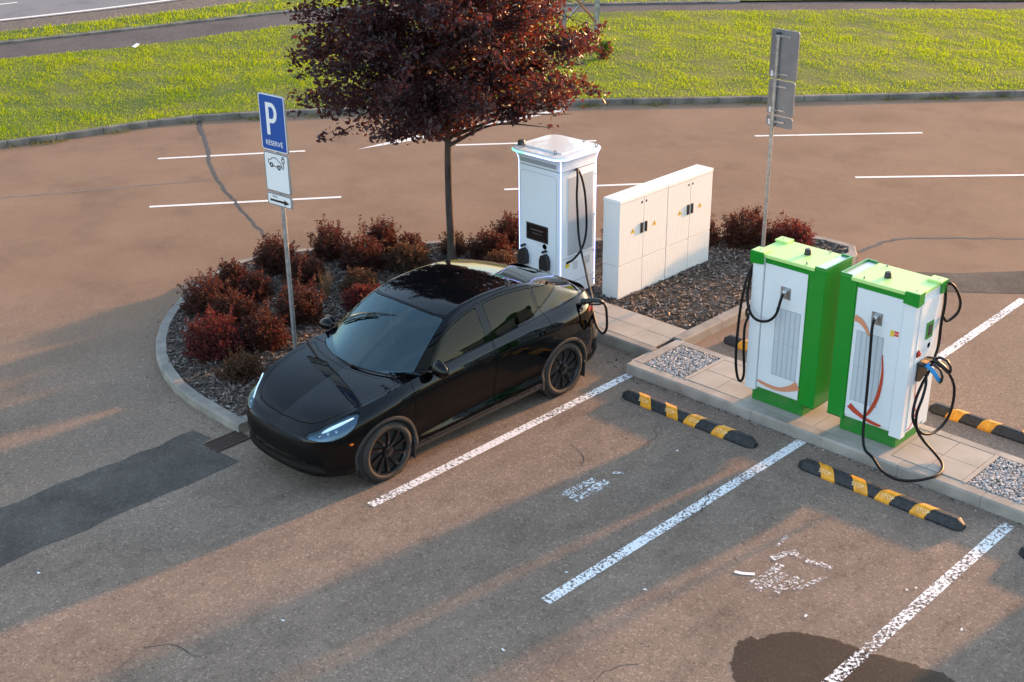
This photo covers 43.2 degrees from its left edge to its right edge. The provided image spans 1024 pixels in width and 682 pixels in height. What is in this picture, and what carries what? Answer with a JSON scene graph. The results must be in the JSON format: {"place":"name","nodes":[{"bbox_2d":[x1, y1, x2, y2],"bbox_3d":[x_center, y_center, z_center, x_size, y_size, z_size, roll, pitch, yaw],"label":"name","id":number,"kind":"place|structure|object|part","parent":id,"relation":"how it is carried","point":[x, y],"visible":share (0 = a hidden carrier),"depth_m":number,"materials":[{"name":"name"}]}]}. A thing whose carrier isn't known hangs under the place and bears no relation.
{"place":"outdoors","nodes":[
{"label":"outdoors","id":0,"kind":"place"},
{"bbox_2d":[0,0,177,20],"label":"highway","id":1,"kind":"structure","parent":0,"point":[23,8],"depth_m":42.53,"materials":[{"name":"grey asphalt"}]},
{"bbox_2d":[0,0,168,20],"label":"road marking","id":2,"kind":"object","parent":1,"relation":"on","point":[84,10],"visible":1,"depth_m":41.72,"materials":[{"name":"white paint"}]},
{"bbox_2d":[0,0,256,31],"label":"road shoulder","id":3,"kind":"object","parent":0,"point":[90,16],"visible":0.87,"depth_m":41.19},
{"bbox_2d":[0,0,955,40],"bbox_3d":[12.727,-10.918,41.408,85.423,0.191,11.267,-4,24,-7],"label":"grass","id":4,"kind":"structure","parent":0,"point":[166,14],"depth_m":40.08,"materials":[{"name":"green plant"}]},
{"bbox_2d":[0,96,1023,681],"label":"parking lot","id":5,"kind":"structure","parent":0,"point":[456,572],"depth_m":14.51,"materials":[{"name":"grey asphalt"}]},
{"bbox_2d":[0,179,212,197],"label":"crack","id":6,"kind":"object","parent":5,"relation":"on","point":[98,189],"visible":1,"depth_m":24.35,"materials":[{"name":"asphalt"}]},
{"bbox_2d":[0,430,237,566],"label":"asphalt patch","id":7,"kind":"object","parent":5,"relation":"on","point":[67,508],"visible":1,"depth_m":14.23,"materials":[{"name":"grey asphalt"}]},
{"bbox_2d":[204,430,250,451],"bbox_3d":[-3.362,1.181,15.279,0.280,0.016,0.470,21,32,40],"label":"drain grate","id":8,"kind":"object","parent":5,"relation":"on","point":[226,441],"visible":1,"depth_m":15.27,"materials":[{"name":"black metal"}]},
{"bbox_2d":[158,150,304,158],"bbox_3d":[-5.720,-3.805,26.412,2.964,0.001,0.100,-4,25,-8],"label":"road marking","id":9,"kind":"object","parent":5,"relation":"on","point":[223,155],"visible":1,"depth_m":26.37,"materials":[{"name":"white paint"}]},
{"bbox_2d":[196,121,267,239],"bbox_3d":[-5.636,-3.259,25.197,0.360,0.001,8.564,-9,26,-18],"label":"crack","id":10,"kind":"object","parent":5,"relation":"on","point":[200,128],"visible":0.95,"depth_m":25.40,"materials":[{"name":"grey asphalt"}]},
{"bbox_2d":[149,196,340,207],"bbox_3d":[-4.849,-2.539,23.580,3.447,0.001,0.100,-4,24,-7],"label":"road marking","id":11,"kind":"object","parent":5,"relation":"on","point":[240,202],"visible":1,"depth_m":23.55,"materials":[{"name":"white paint"}]},
{"bbox_2d":[246,259,596,483],"bbox_3d":[-0.988,0.110,15.671,2.270,1.685,4.754,21,32,40],"label":"parked car","id":12,"kind":"object","parent":5,"relation":"on","point":[381,383],"visible":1,"depth_m":14.88,"materials":[{"name":"black paint"}]},
{"bbox_3d":[-1.881,-0.103,15.822,0.304,1.205,1.278,21,32,40],"label":"front door","id":13,"kind":"part","parent":12,"relation":"part of","materials":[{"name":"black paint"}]},
{"bbox_3d":[-1.802,-0.441,15.707,0.184,0.408,0.995,21,32,40],"label":"front side window","id":14,"kind":"part","parent":12,"relation":"part of","materials":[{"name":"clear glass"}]},
{"bbox_3d":[-0.737,0.342,14.805,0.304,1.205,1.278,21,32,40],"label":"front door","id":15,"kind":"part","parent":12,"relation":"part of","materials":[{"name":"black paint"}]},
{"bbox_3d":[-0.710,-0.016,14.736,0.184,0.408,0.995,21,32,40],"label":"front side window","id":16,"kind":"part","parent":12,"relation":"part of","materials":[{"name":"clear glass"}]},
{"bbox_3d":[-0.007,-0.363,15.391,0.192,0.378,0.794,21,32,40],"label":"rear side window","id":17,"kind":"part","parent":12,"relation":"part of","materials":[{"name":"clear glass"}]},
{"bbox_3d":[0.055,-0.005,15.542,0.321,1.216,0.984,21,32,40],"label":"rear door","id":18,"kind":"part","parent":12,"relation":"part of","materials":[{"name":"black paint"}]},
{"bbox_3d":[0.141,-0.891,16.503,1.064,0.335,0.861,21,32,40],"label":"rear window","id":19,"kind":"part","parent":12,"relation":"part of","materials":[{"name":"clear glass"}]},
{"bbox_3d":[0.387,-0.600,15.855,0.121,0.227,0.457,12,27,26],"label":"quarter window","id":20,"kind":"part","parent":12,"relation":"part of","materials":[{"name":"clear glass"}]},
{"bbox_2d":[580,298,603,304],"bbox_3d":[1.004,-0.488,16.153,0.303,0.117,0.091,0,24,2],"label":"charging connector","id":21,"kind":"object","parent":12,"relation":"attached to","point":[592,301],"visible":1,"depth_m":16.11,"materials":[{"name":"black plastic"}]},
{"bbox_2d":[361,109,561,148],"bbox_3d":[-1.015,-4.636,28.138,5.425,0.001,0.300,-17,29,-32],"label":"road marking","id":22,"kind":"object","parent":5,"relation":"on","point":[408,139],"visible":0.3,"depth_m":27.40,"materials":[{"name":"white paint"}]},
{"bbox_2d":[368,373,632,505],"bbox_3d":[0.005,1.102,15.374,0.137,0.001,4.400,21,32,40],"label":"bay marking","id":23,"kind":"object","parent":5,"relation":"on","point":[497,441],"visible":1,"depth_m":15.18,"materials":[{"name":"white paint"}]},
{"bbox_2d":[166,238,847,420],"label":"bark mulch","id":24,"kind":"object","parent":5,"relation":"on","point":[310,330],"visible":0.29,"depth_m":18.85,"materials":[{"name":"grey gravel"}]},
{"bbox_2d":[173,267,240,317],"bbox_3d":[-4.397,-0.659,18.640,0.877,0.998,0.947,21,32,40],"label":"barberry shrub","id":25,"kind":"object","parent":24,"relation":"on","point":[195,303],"visible":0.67,"depth_m":18.50,"materials":[{"name":"red plant"}]},
{"bbox_2d":[180,303,247,364],"bbox_3d":[-3.970,-0.062,17.242,0.881,1.077,0.992,-6,25,-12],"label":"barberry shrub","id":26,"kind":"object","parent":24,"relation":"on","point":[218,340],"visible":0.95,"depth_m":17.09,"materials":[{"name":"brown plant"}]},
{"bbox_2d":[203,286,261,328],"bbox_3d":[-3.938,-0.422,18.271,0.776,0.686,0.808,21,32,40],"label":"barberry shrub","id":27,"kind":"object","parent":24,"relation":"on","point":[241,306],"visible":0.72,"depth_m":18.15,"materials":[{"name":"red plant"}]},
{"bbox_2d":[212,257,252,292],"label":"barberry shrub","id":28,"kind":"object","parent":24,"relation":"on","point":[232,269],"visible":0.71,"depth_m":19.35,"materials":[{"name":"red plant"}]},
{"bbox_2d":[211,345,264,384],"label":"barberry shrub","id":29,"kind":"object","parent":24,"relation":"on","point":[238,367],"visible":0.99,"depth_m":16.57,"materials":[{"name":"brown plant"}]},
{"bbox_2d":[235,265,277,301],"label":"barberry shrub","id":30,"kind":"object","parent":24,"relation":"on","point":[257,285],"visible":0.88,"depth_m":18.97,"materials":[{"name":"red plant"}]},
{"bbox_2d":[234,298,291,353],"bbox_3d":[-3.397,-0.124,17.503,0.804,0.968,0.760,-13,27,-26],"label":"barberry shrub","id":31,"kind":"object","parent":24,"relation":"on","point":[264,329],"visible":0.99,"depth_m":17.39,"materials":[{"name":"red plant"}]},
{"bbox_2d":[250,229,299,275],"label":"barberry shrub","id":32,"kind":"object","parent":24,"relation":"on","point":[269,257],"visible":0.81,"depth_m":19.96,"materials":[{"name":"red plant"}]},
{"bbox_2d":[258,92,297,349],"bbox_3d":[-2.846,-1.264,16.282,0.470,3.730,0.101,18,31,36],"label":"parking sign","id":33,"kind":"object","parent":24,"relation":"on","point":[273,121],"visible":1,"depth_m":15.81,"materials":[{"name":"blue metal"}]},
{"bbox_2d":[266,261,326,327],"bbox_3d":[-2.981,-0.571,18.220,0.846,1.042,0.823,13,27,27],"label":"barberry shrub","id":34,"kind":"object","parent":24,"relation":"on","point":[306,303],"visible":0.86,"depth_m":18.13,"materials":[{"name":"red plant"}]},
{"bbox_2d":[280,248,327,287],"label":"barberry shrub","id":35,"kind":"object","parent":24,"relation":"on","point":[306,274],"visible":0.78,"depth_m":19.50,"materials":[{"name":"red plant"}]},
{"bbox_2d":[318,265,332,295],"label":"grass tuft","id":36,"kind":"object","parent":24,"relation":"on","point":[326,287],"visible":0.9,"depth_m":19.05,"materials":[{"name":"brown plant"}]},
{"bbox_2d":[305,214,350,262],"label":"barberry shrub","id":37,"kind":"object","parent":24,"relation":"on","point":[328,240],"visible":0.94,"depth_m":20.46,"materials":[{"name":"red plant"}]},
{"bbox_2d":[337,265,381,291],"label":"barberry shrub","id":38,"kind":"object","parent":24,"relation":"on","point":[358,277],"visible":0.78,"depth_m":19.25,"materials":[{"name":"brown plant"}]},
{"bbox_2d":[339,283,379,311],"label":"barberry shrub","id":39,"kind":"object","parent":24,"relation":"on","point":[359,292],"visible":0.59,"depth_m":18.60,"materials":[{"name":"brown plant"}]},
{"bbox_2d":[335,215,387,272],"bbox_3d":[-2.351,-1.356,20.113,0.855,1.196,0.907,-8,25,-15],"label":"barberry shrub","id":40,"kind":"object","parent":24,"relation":"on","point":[357,255],"visible":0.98,"depth_m":19.97,"materials":[{"name":"red plant"}]},
{"bbox_2d":[360,213,402,253],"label":"barberry shrub","id":41,"kind":"object","parent":24,"relation":"on","point":[379,232],"visible":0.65,"depth_m":20.73,"materials":[{"name":"red plant"}]},
{"bbox_2d":[382,232,436,274],"bbox_3d":[-1.628,-1.342,20.163,0.850,0.653,0.840,21,32,40],"label":"barberry shrub","id":42,"kind":"object","parent":24,"relation":"on","point":[402,256],"visible":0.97,"depth_m":20.04,"materials":[{"name":"brown plant"}]},
{"bbox_2d":[395,231,431,250],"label":"barberry shrub","id":43,"kind":"object","parent":24,"relation":"on","point":[411,238],"visible":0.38,"depth_m":20.69,"materials":[{"name":"red plant"}]},
{"bbox_2d":[274,0,612,259],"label":"plum tree","id":44,"kind":"object","parent":24,"relation":"on","point":[400,86],"visible":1,"depth_m":17.99,"materials":[{"name":"red plant"}]},
{"bbox_2d":[435,230,469,255],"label":"barberry shrub","id":45,"kind":"object","parent":24,"relation":"on","point":[459,247],"visible":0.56,"depth_m":20.66,"materials":[{"name":"brown plant"}]},
{"bbox_2d":[463,227,516,259],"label":"barberry shrub","id":46,"kind":"object","parent":24,"relation":"on","point":[484,245],"visible":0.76,"depth_m":20.30,"materials":[{"name":"red plant"}]},
{"bbox_2d":[483,247,516,270],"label":"barberry shrub","id":47,"kind":"object","parent":24,"relation":"on","point":[499,257],"visible":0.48,"depth_m":19.90,"materials":[{"name":"brown plant"}]},
{"bbox_2d":[484,210,518,249],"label":"barberry shrub","id":48,"kind":"object","parent":24,"relation":"on","point":[509,225],"visible":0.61,"depth_m":20.88,"materials":[{"name":"red plant"}]},
{"bbox_2d":[602,180,667,299],"bbox_3d":[1.814,-1.488,19.041,0.328,1.515,1.108,21,32,40],"label":"electrical cabinet","id":49,"kind":"object","parent":24,"relation":"on","point":[634,229],"visible":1,"depth_m":18.85,"materials":[{"name":"white metal"}]},
{"bbox_3d":[1.726,-1.574,18.671,0.030,0.922,0.544,21,32,40],"label":"door","id":50,"kind":"part","parent":49,"relation":"part of","materials":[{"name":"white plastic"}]},
{"bbox_3d":[2.112,-1.741,19.031,0.030,0.922,0.544,21,32,40],"label":"door","id":51,"kind":"part","parent":49,"relation":"part of","materials":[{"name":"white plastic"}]},
{"bbox_2d":[653,164,712,279],"bbox_3d":[2.588,-1.823,19.765,0.328,1.515,1.108,21,32,40],"label":"electrical cabinet","id":52,"kind":"object","parent":24,"relation":"on","point":[688,213],"visible":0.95,"depth_m":19.63,"materials":[{"name":"white metal"}]},
{"bbox_3d":[2.500,-1.910,19.395,0.030,0.922,0.544,21,32,40],"label":"door","id":53,"kind":"part","parent":52,"relation":"part of","materials":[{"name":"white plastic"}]},
{"bbox_3d":[2.886,-2.077,19.756,0.030,0.922,0.544,21,32,40],"label":"door","id":54,"kind":"part","parent":52,"relation":"part of","materials":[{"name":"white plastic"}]},
{"bbox_2d":[709,213,724,246],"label":"barberry shrub","id":55,"kind":"object","parent":24,"relation":"on","point":[712,234],"visible":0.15,"depth_m":20.91,"materials":[{"name":"red plant"}]},
{"bbox_2d":[718,202,774,249],"bbox_3d":[3.807,-1.717,20.989,0.898,1.079,0.940,-1,24,-1],"label":"barberry shrub","id":56,"kind":"object","parent":24,"relation":"on","point":[749,233],"visible":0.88,"depth_m":20.80,"materials":[{"name":"red plant"}]},
{"bbox_2d":[761,28,800,246],"bbox_3d":[3.879,-2.693,19.051,0.101,3.730,0.470,-22,32,-39],"label":"parking sign","id":57,"kind":"object","parent":24,"relation":"on","point":[784,52],"visible":0.99,"depth_m":18.61,"materials":[{"name":"grey metal"}]},
{"bbox_2d":[767,210,816,246],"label":"barberry shrub","id":58,"kind":"object","parent":24,"relation":"on","point":[796,231],"visible":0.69,"depth_m":20.70,"materials":[{"name":"brown plant"}]},
{"bbox_2d":[156,234,857,431],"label":"kerb","id":59,"kind":"structure","parent":5,"relation":"on","point":[183,390],"depth_m":17.54,"materials":[{"name":"concrete"}]},
{"bbox_2d":[4,93,1011,148],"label":"weeds","id":60,"kind":"object","parent":5,"relation":"on","point":[258,118],"visible":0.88,"depth_m":29.71,"materials":[{"name":"green plant"}]},
{"bbox_2d":[0,90,1023,147],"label":"kerb","id":61,"kind":"structure","parent":5,"relation":"on","point":[577,102],"depth_m":29.86,"materials":[{"name":"grey concrete"}]},
{"bbox_2d":[456,140,595,145],"bbox_3d":[0.298,-4.136,26.995,2.947,0.001,0.100,-2,24,-4],"label":"road marking","id":62,"kind":"object","parent":5,"relation":"on","point":[501,143],"visible":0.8,"depth_m":26.96,"materials":[{"name":"white paint"}]},
{"bbox_2d":[504,183,641,189],"bbox_3d":[1.433,-2.905,24.234,3.179,0.001,0.100,-3,24,-5],"label":"road marking","id":63,"kind":"object","parent":5,"relation":"on","point":[596,185],"visible":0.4,"depth_m":24.25,"materials":[{"name":"white paint"}]},
{"bbox_2d":[139,275,1020,525],"bbox_3d":[-0.073,0.806,16.032,12.709,0.012,4.440,12,27,26],"label":"grit","id":64,"kind":"object","parent":5,"relation":"on","point":[926,488],"visible":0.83,"depth_m":15.50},
{"bbox_2d":[541,439,804,603],"bbox_3d":[1.858,1.823,13.728,0.125,0.001,4.380,22,32,40],"label":"bay marking","id":65,"kind":"object","parent":5,"relation":"on","point":[634,545],"visible":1,"depth_m":13.49,"materials":[{"name":"white paint"}]},
{"bbox_2d":[622,389,757,448],"bbox_3d":[2.122,0.909,15.625,1.970,0.114,0.180,21,32,40],"label":"wheel stop","id":66,"kind":"object","parent":5,"relation":"on","point":[719,430],"visible":1,"depth_m":15.52,"materials":[{"name":"black rubber"}]},
{"bbox_2d":[723,334,747,350],"bbox_3d":[3.638,0.220,17.116,1.970,0.114,0.180,21,32,40],"label":"wheel stop","id":67,"kind":"object","parent":5,"relation":"on","point":[729,340],"visible":0.02,"depth_m":17.59,"materials":[{"name":"black rubber"}]},
{"bbox_2d":[593,302,999,483],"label":"paving slabs","id":68,"kind":"structure","parent":5,"relation":"on","point":[963,463],"depth_m":15.46,"materials":[{"name":"beige concrete"}]},
{"bbox_2d":[512,135,600,288],"bbox_3d":[0.649,-1.835,18.861,1.032,2.208,0.988,21,32,40],"label":"white charger","id":69,"kind":"object","parent":68,"relation":"on","point":[548,235],"visible":0.99,"depth_m":18.54,"materials":[{"name":"white painted metal"},{"name":"black plastic"},{"name":"black rubber"}]},
{"bbox_2d":[566,168,587,264],"bbox_3d":[0.928,-1.770,18.436,0.199,1.423,0.293,21,32,40],"label":"charging cable","id":70,"kind":"object","parent":69,"relation":"attached to","point":[586,221],"visible":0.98,"depth_m":18.48,"materials":[{"name":"black plastic"}]},
{"bbox_2d":[574,168,607,334],"bbox_3d":[0.991,-1.263,17.252,0.175,1.394,2.782,-3,24,-5],"label":"charging cable","id":71,"kind":"object","parent":69,"relation":"attached to","point":[585,269],"visible":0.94,"depth_m":17.94,"materials":[{"name":"black plastic"}]},
{"bbox_2d":[745,236,852,415],"bbox_3d":[3.356,-0.177,15.399,1.053,1.975,0.717,21,32,40],"label":"green charger","id":72,"kind":"object","parent":68,"relation":"on","point":[790,346],"visible":0.99,"depth_m":15.11,"materials":[{"name":"green"}]},
{"bbox_2d":[734,265,752,381],"bbox_3d":[2.805,-0.194,15.489,0.314,1.516,0.053,-19,30,-35],"label":"charging cable","id":73,"kind":"object","parent":72,"relation":"attached to","point":[744,326],"visible":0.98,"depth_m":15.46,"materials":[{"name":"black plastic"}]},
{"bbox_2d":[746,265,783,322],"bbox_3d":[2.951,-0.520,15.135,0.147,0.620,0.525,-21,31,-37],"label":"charging cable","id":74,"kind":"object","parent":72,"relation":"attached to","point":[749,309],"visible":1,"depth_m":15.23,"materials":[{"name":"black plastic"}]},
{"bbox_2d":[827,258,949,447],"bbox_3d":[4.253,0.144,14.665,1.053,1.975,0.717,21,32,40],"label":"green charger","id":75,"kind":"object","parent":68,"relation":"on","point":[903,307],"visible":0.96,"depth_m":14.42,"materials":[{"name":"green"}]},
{"bbox_2d":[862,317,943,481],"bbox_3d":[4.277,0.636,14.137,1.072,1.589,0.748,21,32,40],"label":"charging cable","id":76,"kind":"object","parent":75,"relation":"attached to","point":[930,448],"visible":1,"depth_m":14.31,"materials":[{"name":"black plastic"}]},
{"bbox_2d":[911,286,955,435],"bbox_3d":[4.665,0.263,14.282,0.284,1.660,0.707,21,32,40],"label":"charging cable","id":77,"kind":"object","parent":75,"relation":"attached to","point":[928,373],"visible":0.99,"depth_m":14.39,"materials":[{"name":"black plastic"}]},
{"bbox_2d":[924,362,943,383],"bbox_3d":[4.638,0.341,14.279,0.276,0.211,0.072,22,32,30],"label":"charging connector","id":78,"kind":"object","parent":75,"relation":"hanging from","point":[931,369],"visible":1,"depth_m":14.24,"materials":[{"name":"blue plastic"}]},
{"bbox_2d":[926,356,951,373],"bbox_3d":[4.741,0.266,14.354,0.276,0.211,0.072,4,24,22],"label":"charging connector","id":79,"kind":"object","parent":75,"relation":"hanging from","point":[936,360],"visible":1,"depth_m":14.32,"materials":[{"name":"black plastic"}]},
{"bbox_2d":[944,282,961,321],"bbox_3d":[4.900,-0.440,14.352,0.314,0.515,0.091,-14,28,-28],"label":"charging cable","id":80,"kind":"object","parent":75,"relation":"attached to","point":[953,285],"visible":1,"depth_m":14.41,"materials":[{"name":"black plastic"}]},
{"bbox_2d":[626,339,1023,524],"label":"kerb","id":81,"kind":"structure","parent":5,"relation":"on","point":[952,488],"depth_m":14.98,"materials":[{"name":"concrete"}]},
{"bbox_2d":[755,132,921,136],"bbox_3d":[6.914,-4.373,27.353,3.572,0.001,0.100,-1,24,-1],"label":"road marking","id":82,"kind":"object","parent":5,"relation":"on","point":[843,134],"visible":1,"depth_m":27.36,"materials":[{"name":"white paint"}]},
{"bbox_2d":[656,338,1023,500],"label":"bedding sand","id":83,"kind":"structure","parent":5,"relation":"on","point":[665,343],"depth_m":16.59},
{"bbox_2d":[645,345,717,378],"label":"gravel","id":84,"kind":"structure","parent":83,"relation":"on","point":[679,366],"depth_m":16.84,"materials":[{"name":"grey gravel"}]},
{"bbox_2d":[968,458,1023,504],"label":"gravel","id":85,"kind":"structure","parent":83,"relation":"on","point":[1013,484],"depth_m":14.02,"materials":[{"name":"grey gravel"}]},
{"bbox_2d":[729,632,954,681],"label":"damp stain","id":86,"kind":"object","parent":5,"relation":"on","point":[790,657],"visible":1,"depth_m":11.43,"materials":[{"name":"black"}]},
{"bbox_2d":[798,458,965,531],"bbox_3d":[3.966,1.627,13.986,1.970,0.114,0.180,21,32,40],"label":"wheel stop","id":87,"kind":"object","parent":5,"relation":"on","point":[940,517],"visible":1,"depth_m":13.89,"materials":[{"name":"black rubber"}]},
{"bbox_2d":[821,523,1013,681],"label":"bay marking","id":88,"kind":"object","parent":5,"relation":"on","point":[986,547],"visible":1,"depth_m":12.38,"materials":[{"name":"white paint"}]},
{"bbox_2d":[855,174,1023,177],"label":"road marking","id":89,"kind":"object","parent":5,"relation":"on","point":[937,176],"visible":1,"depth_m":24.57,"materials":[{"name":"white paint"}]},
{"bbox_2d":[858,237,1023,251],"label":"crack","id":90,"kind":"object","parent":5,"relation":"on","point":[875,245],"visible":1,"depth_m":21.39,"materials":[{"name":"grey asphalt"}]},
{"bbox_2d":[915,271,1023,293],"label":"asphalt patch","id":91,"kind":"object","parent":5,"relation":"on","point":[1000,282],"visible":0.6,"depth_m":19.65,"materials":[{"name":"asphalt"}]},
{"bbox_2d":[928,402,1023,443],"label":"wheel stop","id":92,"kind":"object","parent":5,"relation":"on","point":[985,424],"visible":1,"depth_m":15.37,"materials":[{"name":"black rubber"}]},
{"bbox_2d":[937,298,1023,359],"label":"bay marking","id":93,"kind":"object","parent":5,"relation":"on","point":[986,325],"visible":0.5,"depth_m":18.04,"materials":[{"name":"white paint"}]},
{"bbox_2d":[1018,546,1023,558],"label":"wheel stop","id":94,"kind":"object","parent":5,"relation":"on","point":[1021,552],"visible":1,"depth_m":12.93,"materials":[{"name":"black rubber"}]},
{"bbox_2d":[0,7,1023,140],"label":"lawn","id":95,"kind":"structure","parent":0,"point":[627,57],"depth_m":33.09,"materials":[{"name":"green plant"}]},
{"bbox_2d":[561,0,599,29],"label":"lattice pylon","id":96,"kind":"object","parent":95,"relation":"on","point":[595,18],"visible":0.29,"depth_m":37.37,"materials":[{"name":"metal"}]},
{"bbox_2d":[595,34,616,57],"bbox_3d":[2.452,-7.689,33.911,0.567,0.746,0.566,21,32,40],"label":"sapling","id":97,"kind":"object","parent":95,"relation":"on","point":[606,46],"visible":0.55,"depth_m":33.80,"materials":[{"name":"green plant"}]},
{"bbox_2d":[0,1,1023,58],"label":"path","id":98,"kind":"structure","parent":0,"point":[120,39],"depth_m":39.74,"materials":[{"name":"grey asphalt"}]},
{"bbox_2d":[0,0,739,43],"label":"path edging","id":99,"kind":"object","parent":98,"relation":"on","point":[282,11],"visible":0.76,"depth_m":40.18,"materials":[{"name":"grey concrete"}]},
{"bbox_2d":[0,0,1023,140],"bbox_3d":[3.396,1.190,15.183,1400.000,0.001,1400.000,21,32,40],"label":"ground","id":100,"kind":"structure","parent":0,"point":[762,1],"depth_m":42.26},
{"label":"tyre dirt","id":101,"kind":"structure","parent":0,"visible":0},
{"bbox_2d":[143,644,201,656],"bbox_3d":[-3.057,2.789,11.720,0.581,0.001,0.112,5,25,13],"label":"crack","id":102,"kind":"object","parent":101,"relation":"on","point":[175,645],"visible":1,"depth_m":11.75,"materials":[{"name":"black asphalt"}]},
{"bbox_2d":[37,450,962,650],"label":"paint remains","id":103,"kind":"object","parent":101,"relation":"on","point":[805,615],"visible":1,"depth_m":12.08,"materials":[{"name":"white paint"}]},
{"bbox_2d":[562,472,622,501],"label":"paint remains","id":104,"kind":"object","parent":101,"relation":"on","point":[597,483],"visible":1,"depth_m":14.22,"materials":[{"name":"white paint"}]},
{"bbox_2d":[593,664,638,681],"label":"crack","id":105,"kind":"object","parent":101,"relation":"on","point":[614,668],"visible":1,"depth_m":11.41,"materials":[{"name":"black asphalt"}]},
{"bbox_2d":[734,570,754,574],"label":"paint remains","id":106,"kind":"object","parent":101,"relation":"on","point":[745,573],"visible":1,"depth_m":12.70,"materials":[{"name":"white paint"}]},
{"bbox_2d":[751,535,832,592],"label":"paint remains","id":107,"kind":"object","parent":101,"relation":"on","point":[790,553],"visible":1,"depth_m":12.71,"materials":[{"name":"white paint"}]}
]}

